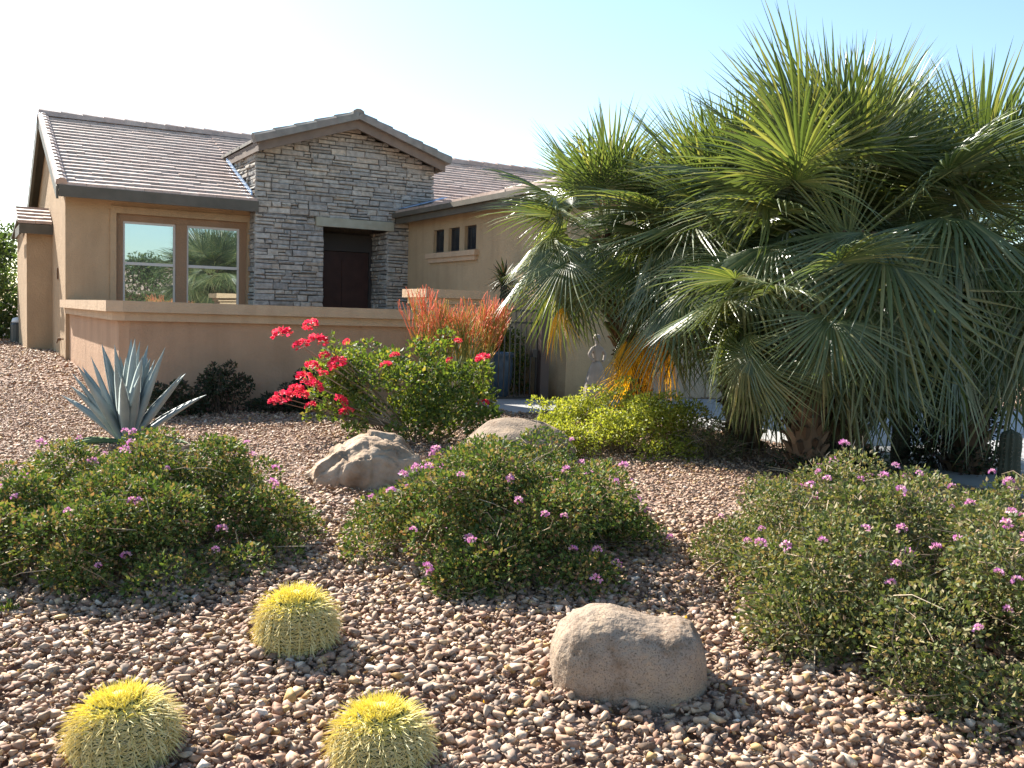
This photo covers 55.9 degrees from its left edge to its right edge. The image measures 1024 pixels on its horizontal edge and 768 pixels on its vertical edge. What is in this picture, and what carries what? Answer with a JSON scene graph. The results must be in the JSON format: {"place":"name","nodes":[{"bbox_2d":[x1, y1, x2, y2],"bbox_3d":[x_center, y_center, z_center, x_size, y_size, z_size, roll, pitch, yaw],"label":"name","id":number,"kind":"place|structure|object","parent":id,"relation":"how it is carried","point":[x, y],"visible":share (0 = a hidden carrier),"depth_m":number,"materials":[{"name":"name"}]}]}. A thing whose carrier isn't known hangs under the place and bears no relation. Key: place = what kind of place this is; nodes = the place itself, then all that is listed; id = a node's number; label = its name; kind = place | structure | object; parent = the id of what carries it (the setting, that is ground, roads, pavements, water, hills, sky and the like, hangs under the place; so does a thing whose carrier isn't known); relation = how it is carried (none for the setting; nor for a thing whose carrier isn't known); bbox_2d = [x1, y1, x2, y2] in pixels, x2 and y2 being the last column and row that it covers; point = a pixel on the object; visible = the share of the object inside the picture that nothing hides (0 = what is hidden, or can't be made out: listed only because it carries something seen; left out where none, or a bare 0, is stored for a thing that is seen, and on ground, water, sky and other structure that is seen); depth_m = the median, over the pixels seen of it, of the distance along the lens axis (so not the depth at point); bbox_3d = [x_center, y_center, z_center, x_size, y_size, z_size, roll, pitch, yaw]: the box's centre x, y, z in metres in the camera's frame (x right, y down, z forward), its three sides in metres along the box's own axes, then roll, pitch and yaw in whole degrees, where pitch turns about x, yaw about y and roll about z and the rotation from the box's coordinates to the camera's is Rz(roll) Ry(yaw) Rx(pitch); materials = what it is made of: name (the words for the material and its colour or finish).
{"place":"outdoors","nodes":[
{"label":"outdoors","id":0,"kind":"place"},
{"bbox_2d":[480,391,533,399],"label":"patio","id":1,"kind":"structure","parent":0,"point":[516,394],"depth_m":14.80,"materials":[{"name":"grey concrete"}]},
{"bbox_2d":[486,351,513,396],"bbox_3d":[-0.197,-0.132,14.275,0.450,0.680,0.450,2,4,0],"label":"planter pot","id":2,"kind":"object","parent":1,"relation":"on","point":[501,371],"visible":0.48,"depth_m":14.10,"materials":[{"name":"blue ceramic"}]},
{"bbox_2d":[485,257,521,351],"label":"yucca plant","id":3,"kind":"object","parent":1,"relation":"on","point":[502,272],"visible":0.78,"depth_m":14.82,"materials":[{"name":"green plant"}]},
{"bbox_2d":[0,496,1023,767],"bbox_3d":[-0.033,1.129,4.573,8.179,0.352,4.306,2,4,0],"label":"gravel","id":4,"kind":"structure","parent":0,"point":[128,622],"depth_m":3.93,"materials":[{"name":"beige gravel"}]},
{"bbox_2d":[0,598,19,611],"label":"weed","id":5,"kind":"object","parent":4,"relation":"on","point":[9,603],"visible":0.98,"depth_m":4.43,"materials":[{"name":"green plant"}]},
{"bbox_2d":[311,412,681,604],"bbox_3d":[-0.106,0.632,5.721,2.203,0.827,2.087,2,4,5],"label":"lantana bush","id":6,"kind":"object","parent":4,"relation":"on","point":[469,497],"visible":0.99,"depth_m":5.27,"materials":[{"name":"green plant"}]},
{"bbox_2d":[693,557,726,584],"bbox_3d":[1.060,0.998,5.156,0.013,0.094,0.335,5,5,41],"label":"fallen stick","id":7,"kind":"object","parent":4,"relation":"on","point":[707,570],"visible":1,"depth_m":5.14,"materials":[{"name":"beige wood"}]},
{"bbox_2d":[0,306,1023,767],"bbox_3d":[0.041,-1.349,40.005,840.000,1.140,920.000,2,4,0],"label":"ground","id":8,"kind":"structure","parent":0,"point":[310,748],"depth_m":4.00,"materials":[{"name":"brown gravel"}]},
{"bbox_2d":[0,231,17,338],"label":"tree","id":9,"kind":"object","parent":8,"relation":"on","point":[6,317],"visible":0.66,"depth_m":22.73,"materials":[{"name":"green plant"}]},
{"bbox_2d":[0,220,17,312],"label":"tree","id":10,"kind":"object","parent":8,"relation":"on","point":[11,285],"visible":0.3,"depth_m":26.67,"materials":[{"name":"green plant"}]},
{"bbox_2d":[52,676,190,767],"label":"barrel cactus","id":11,"kind":"object","parent":8,"relation":"on","point":[133,724],"visible":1,"depth_m":3.21,"materials":[{"name":"plant"}]},
{"bbox_2d":[60,340,204,447],"bbox_3d":[-3.545,0.071,8.800,1.348,0.988,1.219,2,4,0],"label":"agave plant","id":12,"kind":"object","parent":8,"relation":"on","point":[119,406],"visible":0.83,"depth_m":8.68,"materials":[{"name":"plant"}]},
{"bbox_2d":[0,425,327,608],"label":"lantana bush","id":13,"kind":"object","parent":8,"relation":"on","point":[118,500],"visible":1,"depth_m":5.15,"materials":[{"name":"green plant"}]},
{"bbox_2d":[144,378,212,420],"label":"shrub","id":14,"kind":"object","parent":8,"relation":"on","point":[177,398],"visible":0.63,"depth_m":10.78,"materials":[{"name":"green plant"}]},
{"bbox_2d":[193,359,255,415],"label":"shrub","id":15,"kind":"object","parent":8,"relation":"on","point":[210,384],"visible":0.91,"depth_m":11.23,"materials":[{"name":"green plant"}]},
{"bbox_2d":[60,289,489,410],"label":"courtyard wall","id":16,"kind":"structure","parent":8,"relation":"on","point":[194,340],"depth_m":12.04,"materials":[{"name":"paint"}]},
{"bbox_2d":[242,380,308,415],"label":"shrub","id":17,"kind":"object","parent":8,"relation":"on","point":[260,403],"visible":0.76,"depth_m":11.44,"materials":[{"name":"green plant"}]},
{"bbox_2d":[247,579,346,662],"bbox_3d":[-0.932,1.029,4.178,0.432,0.345,0.434,-5,10,-40],"label":"barrel cactus","id":18,"kind":"object","parent":8,"relation":"on","point":[299,619],"visible":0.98,"depth_m":4.07,"materials":[{"name":"plant"}]},
{"bbox_2d":[293,368,340,412],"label":"flowering shrub","id":19,"kind":"object","parent":8,"relation":"on","point":[297,381],"visible":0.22,"depth_m":11.73,"materials":[{"name":"green plant"}]},
{"bbox_2d":[305,429,422,494],"bbox_3d":[-1.089,0.761,7.385,0.976,0.815,0.742,1,4,-12],"label":"boulder","id":20,"kind":"object","parent":8,"relation":"on","point":[373,459],"visible":0.45,"depth_m":7.14,"materials":[{"name":"stone"}]},
{"bbox_2d":[11,108,745,400],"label":"house","id":21,"kind":"structure","parent":8,"relation":"on","point":[357,208],"depth_m":17.72,"materials":[{"name":"paint"}]},
{"bbox_2d":[116,213,245,304],"bbox_3d":[-5.938,-2.073,17.371,2.250,1.800,0.160,-1,5,-30],"label":"window","id":22,"kind":"structure","parent":21,"relation":"in","point":[159,259],"depth_m":17.28,"materials":[{"name":"grey"}]},
{"bbox_2d":[320,251,368,307],"bbox_3d":[-3.430,-1.431,19.213,1.180,2.390,0.152,-1,5,-30],"label":"front door","id":23,"kind":"structure","parent":21,"relation":"in","point":[345,274],"depth_m":19.22,"materials":[{"name":"brown wood"}]},
{"bbox_2d":[436,230,443,252],"bbox_3d":[-1.280,-2.620,17.753,0.040,0.420,0.440,-1,5,-30],"label":"window","id":24,"kind":"structure","parent":21,"relation":"in","point":[440,234],"depth_m":17.82,"materials":[{"name":"grey glass"}]},
{"bbox_2d":[451,228,459,250],"bbox_3d":[-0.965,-2.572,17.212,0.040,0.420,0.440,-1,5,-30],"label":"window","id":25,"kind":"structure","parent":21,"relation":"in","point":[455,231],"depth_m":17.27,"materials":[{"name":"grey glass"}]},
{"bbox_2d":[467,225,476,249],"bbox_3d":[-0.648,-2.523,16.658,0.040,0.420,0.440,-1,5,-30],"label":"window","id":26,"kind":"structure","parent":21,"relation":"in","point":[471,244],"depth_m":16.72,"materials":[{"name":"grey glass"}]},
{"bbox_2d":[633,288,721,399],"bbox_3d":[3.802,-0.794,15.913,5.100,2.350,0.080,-1,5,-30],"label":"garage door","id":27,"kind":"structure","parent":21,"relation":"in","point":[701,391],"depth_m":15.37,"materials":[{"name":"paint"}]},
{"bbox_2d":[318,688,442,767],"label":"barrel cactus","id":28,"kind":"object","parent":8,"relation":"on","point":[387,731],"visible":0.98,"depth_m":3.22,"materials":[{"name":"plant"}]},
{"bbox_2d":[267,318,504,443],"bbox_3d":[-1.185,-0.020,9.557,2.280,1.236,1.349,2,4,0],"label":"bougainvillea bush","id":29,"kind":"object","parent":8,"relation":"on","point":[356,396],"visible":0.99,"depth_m":9.30,"materials":[{"name":"green plant"}]},
{"bbox_2d":[398,284,513,425],"bbox_3d":[-0.562,-0.303,10.715,1.275,1.573,1.272,-2,6,-44],"label":"firestick plant","id":30,"kind":"object","parent":8,"relation":"on","point":[488,329],"visible":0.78,"depth_m":10.51,"materials":[{"name":"orange plant"}]},
{"bbox_2d":[479,324,530,394],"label":"courtyard shrub","id":31,"kind":"object","parent":8,"relation":"on","point":[517,355],"visible":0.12,"depth_m":14.73,"materials":[{"name":"green plant"}]},
{"bbox_2d":[2,448,1023,766],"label":"leaf litter","id":32,"kind":"object","parent":8,"relation":"on","point":[578,586],"visible":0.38,"depth_m":4.92,"materials":[{"name":"brown plant"}]},
{"bbox_2d":[463,417,575,462],"bbox_3d":[0.012,0.710,8.630,1.107,0.823,0.757,2,4,3],"label":"boulder","id":33,"kind":"object","parent":8,"relation":"on","point":[511,428],"visible":0.2,"depth_m":8.47,"materials":[{"name":"stone"}]},
{"bbox_2d":[475,398,602,415],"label":"walkway","id":34,"kind":"structure","parent":8,"relation":"on","point":[514,405],"depth_m":13.08,"materials":[{"name":"concrete"}]},
{"bbox_2d":[536,306,550,399],"bbox_3d":[0.448,-0.390,14.089,0.170,1.500,0.170,-1,5,-30],"label":"gate post","id":35,"kind":"object","parent":8,"relation":"on","point":[542,375],"visible":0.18,"depth_m":14.03,"materials":[{"name":"brown paint"}]},
{"bbox_2d":[477,308,538,399],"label":"metal gate","id":36,"kind":"structure","parent":35,"relation":"attached to","point":[533,352],"depth_m":13.89,"materials":[{"name":"grey metal"}]},
{"bbox_2d":[568,135,605,167],"bbox_3d":[2.417,-4.382,30.889,1.697,7.094,2.158,2,4,0],"label":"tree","id":37,"kind":"object","parent":8,"relation":"on","point":[582,144],"visible":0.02,"depth_m":30.44,"materials":[{"name":"green plant"}]},
{"bbox_2d":[473,94,720,433],"bbox_3d":[1.020,-1.223,10.355,2.720,3.694,2.883,4,5,31],"label":"fan palm","id":38,"kind":"object","parent":8,"relation":"on","point":[577,288],"visible":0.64,"depth_m":9.93,"materials":[{"name":"green plant"}]},
{"bbox_2d":[524,375,712,463],"bbox_3d":[1.000,0.297,9.199,1.912,0.777,1.439,2,4,-3],"label":"yellow shrub","id":39,"kind":"object","parent":8,"relation":"on","point":[640,415],"visible":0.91,"depth_m":8.98,"materials":[{"name":"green plant"}]},
{"bbox_2d":[550,603,706,716],"bbox_3d":[0.474,1.170,3.951,0.646,0.513,0.476,2,4,4],"label":"boulder","id":40,"kind":"object","parent":8,"relation":"on","point":[612,654],"visible":0.67,"depth_m":3.76,"materials":[{"name":"stone"}]},
{"bbox_2d":[651,403,755,463],"bbox_3d":[1.787,0.452,9.042,0.952,0.546,0.879,2,4,0],"label":"dry shrub","id":41,"kind":"object","parent":8,"relation":"on","point":[711,441],"visible":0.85,"depth_m":8.86,"materials":[{"name":"green plant"}]},
{"bbox_2d":[561,69,896,453],"bbox_3d":[2.081,-1.180,9.469,3.372,3.803,3.302,2,4,0],"label":"fan palm","id":42,"kind":"object","parent":8,"relation":"on","point":[667,254],"visible":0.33,"depth_m":9.01,"materials":[{"name":"green plant"}]},
{"bbox_2d":[637,229,984,481],"bbox_3d":[2.401,-0.199,7.839,2.573,2.146,2.492,4,5,29],"label":"fan palm","id":43,"kind":"object","parent":8,"relation":"on","point":[748,370],"visible":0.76,"depth_m":7.49,"materials":[{"name":"green plant"}]},
{"bbox_2d":[625,0,1023,470],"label":"fan palm","id":44,"kind":"object","parent":8,"relation":"on","point":[819,124],"visible":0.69,"depth_m":7.68,"materials":[{"name":"green plant"}]},
{"bbox_2d":[763,438,910,480],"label":"palm base shrub","id":45,"kind":"object","parent":8,"relation":"on","point":[837,445],"visible":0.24,"depth_m":7.98,"materials":[{"name":"green plant"}]},
{"bbox_2d":[678,163,1011,295],"bbox_3d":[3.540,-1.078,10.362,3.411,3.621,3.536,5,5,35],"label":"fan palm","id":46,"kind":"object","parent":8,"relation":"on","point":[889,218],"visible":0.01,"depth_m":9.53,"materials":[{"name":"green plant"}]},
{"bbox_2d":[674,436,1023,754],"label":"lantana bush","id":47,"kind":"object","parent":8,"relation":"on","point":[984,528],"visible":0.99,"depth_m":4.35,"materials":[{"name":"green plant"}]},
{"bbox_2d":[761,39,1023,474],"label":"fan palm","id":48,"kind":"object","parent":8,"relation":"on","point":[1009,382],"visible":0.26,"depth_m":8.19,"materials":[{"name":"green plant"}]},
{"bbox_2d":[888,406,911,464],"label":"columnar cactus","id":49,"kind":"object","parent":8,"relation":"on","point":[897,442],"visible":0.33,"depth_m":9.20,"materials":[{"name":"green plant"}]},
{"bbox_2d":[887,400,1010,476],"bbox_3d":[4.153,0.469,9.107,1.074,0.839,0.974,0,5,-28],"label":"drive shrub","id":50,"kind":"object","parent":8,"relation":"on","point":[919,450],"visible":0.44,"depth_m":8.97,"materials":[{"name":"green plant"}]},
{"bbox_2d":[971,184,1023,243],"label":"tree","id":51,"kind":"object","parent":8,"relation":"on","point":[1010,228],"visible":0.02,"depth_m":28.11,"materials":[{"name":"green plant"}]},
{"bbox_2d":[995,429,1023,496],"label":"columnar cactus","id":52,"kind":"object","parent":8,"relation":"on","point":[1010,448],"visible":0.77,"depth_m":7.90,"materials":[{"name":"green plant"}]},
{"bbox_2d":[0,386,1023,515],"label":"gravel","id":53,"kind":"structure","parent":0,"point":[207,421],"depth_m":8.99,"materials":[{"name":"beige gravel"}]},
{"bbox_2d":[0,337,1023,412],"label":"gravel","id":54,"kind":"structure","parent":0,"point":[9,347],"depth_m":14.64,"materials":[{"name":"beige gravel"}]},
{"bbox_2d":[10,317,18,343],"bbox_3d":[-10.919,-1.181,21.294,0.280,0.580,0.273,-1,5,-30],"label":"utility box","id":55,"kind":"object","parent":54,"relation":"on","point":[14,330],"visible":0.53,"depth_m":21.18,"materials":[{"name":"grey paint"}]},
{"bbox_2d":[0,0,1023,299],"label":"sky","id":56,"kind":"structure","parent":0,"point":[464,79],"materials":[{"name":"blue"}]},
{"bbox_2d":[567,399,1023,497],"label":"driveway","id":57,"kind":"structure","parent":0,"point":[965,480],"depth_m":10.65,"materials":[{"name":"concrete"}]},
{"bbox_2d":[583,334,609,406],"bbox_3d":[1.173,-0.172,13.379,0.394,1.040,0.320,-1,5,-30],"label":"garden statue","id":58,"kind":"object","parent":57,"relation":"on","point":[594,372],"visible":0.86,"depth_m":13.30,"materials":[{"name":"stone"}]}
]}

